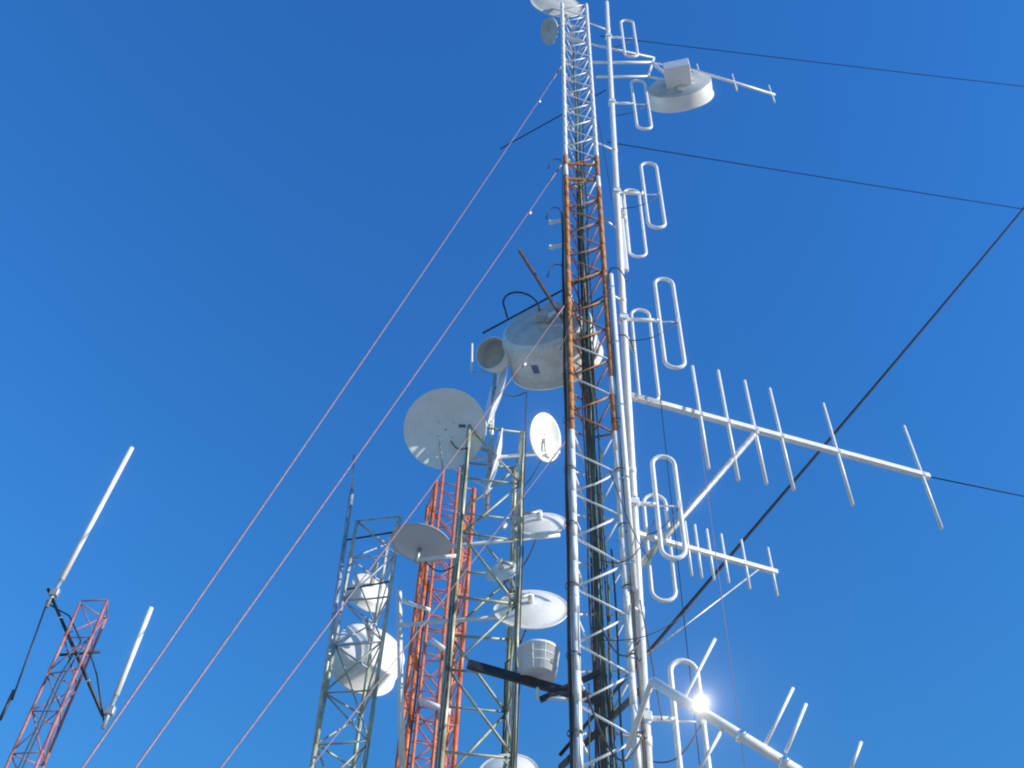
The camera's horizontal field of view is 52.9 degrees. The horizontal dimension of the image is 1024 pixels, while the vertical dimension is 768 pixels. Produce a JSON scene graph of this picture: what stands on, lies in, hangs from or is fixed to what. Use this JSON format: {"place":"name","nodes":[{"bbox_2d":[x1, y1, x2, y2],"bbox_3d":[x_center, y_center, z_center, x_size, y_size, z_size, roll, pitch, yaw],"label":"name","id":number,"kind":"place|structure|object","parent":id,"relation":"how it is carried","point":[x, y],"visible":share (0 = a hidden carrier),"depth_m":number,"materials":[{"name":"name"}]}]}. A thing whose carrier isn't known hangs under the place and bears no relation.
{"place":"outdoors","nodes":[
{"label":"outdoors","id":0,"kind":"place"},
{"bbox_2d":[0,0,1023,767],"label":"sky","id":1,"kind":"structure","parent":0,"point":[213,212],"materials":[{"name":"blue"}]},
{"label":"ground","id":2,"kind":"structure","parent":0,"visible":0},
{"bbox_2d":[0,446,153,767],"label":"red tower","id":3,"kind":"structure","parent":2,"relation":"on","point":[110,709],"depth_m":9.63,"materials":[{"name":"metal"}]},
{"bbox_2d":[309,454,401,767],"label":"dark tower","id":4,"kind":"structure","parent":2,"relation":"on","point":[333,645],"depth_m":15.17,"materials":[{"name":"metal"}]},
{"bbox_2d":[331,559,430,767],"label":"dish antennas","id":5,"kind":"object","parent":4,"relation":"attached to","point":[393,649],"visible":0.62,"depth_m":15.68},
{"bbox_2d":[394,467,475,767],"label":"orange tower","id":6,"kind":"structure","parent":2,"relation":"on","point":[414,660],"depth_m":18.36,"materials":[{"name":"metal"}]},
{"bbox_2d":[395,343,559,767],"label":"lattice tower","id":7,"kind":"structure","parent":2,"relation":"on","point":[516,558],"depth_m":14.61,"materials":[{"name":"metal"}]},
{"bbox_2d":[391,367,566,767],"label":"dish antennas","id":8,"kind":"object","parent":7,"relation":"attached to","point":[437,421],"visible":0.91,"depth_m":15.71,"materials":[{"name":"white metal"}]},
{"bbox_2d":[81,36,1023,767],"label":"guy wires","id":9,"kind":"object","parent":2,"relation":"on","point":[659,638],"visible":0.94,"depth_m":12.62,"materials":[{"name":"black metal"}]},
{"bbox_2d":[560,2,641,767],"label":"tower","id":10,"kind":"structure","parent":2,"relation":"on","point":[579,745],"depth_m":14.44,"materials":[{"name":"white metal"}]},
{"bbox_2d":[476,291,603,390],"bbox_3d":[0.401,-0.753,16.947,2.014,1.649,1.387,-11,-50,12],"label":"drum","id":11,"kind":"object","parent":10,"relation":"attached to","point":[513,347],"visible":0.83,"depth_m":16.63,"materials":[{"name":"white metal"}]},
{"bbox_2d":[482,90,628,333],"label":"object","id":12,"kind":"object","parent":10,"relation":"attached to","point":[539,282],"visible":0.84,"depth_m":18.12,"materials":[{"name":"grey metal"}]},
{"bbox_2d":[589,0,652,767],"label":"antenna mast","id":13,"kind":"object","parent":10,"relation":"attached to","point":[621,298],"visible":0.79,"depth_m":14.95,"materials":[{"name":"white metal"}]},
{"bbox_2d":[605,19,711,767],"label":"folded dipole antennas","id":14,"kind":"object","parent":13,"relation":"attached to","point":[672,558],"visible":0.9,"depth_m":14.06,"materials":[{"name":"white paint"}]},
{"bbox_2d":[628,365,943,655],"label":"yagi antennas","id":15,"kind":"object","parent":13,"relation":"attached to","point":[756,431],"visible":0.88,"depth_m":15.03,"materials":[{"name":"metal"}]},
{"bbox_2d":[545,46,699,767],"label":"cables","id":16,"kind":"object","parent":10,"relation":"attached to","point":[600,681],"visible":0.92,"depth_m":12.77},
{"bbox_2d":[608,273,637,591],"bbox_3d":[1.506,0.316,14.499,0.154,6.363,0.102,2,-49,0],"label":"pole","id":17,"kind":"object","parent":10,"relation":"attached to","point":[632,562],"visible":1,"depth_m":13.91,"materials":[{"name":"white paint"}]},
{"bbox_2d":[530,0,775,112],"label":"antennas","id":18,"kind":"object","parent":10,"relation":"attached to","point":[680,86],"visible":0.97,"depth_m":22.68,"materials":[{"name":"white paint"}]},
{"bbox_2d":[467,638,862,767],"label":"antenna","id":19,"kind":"object","parent":10,"relation":"attached to","point":[538,659],"visible":0.98,"depth_m":10.70,"materials":[{"name":"metal"}]}
]}

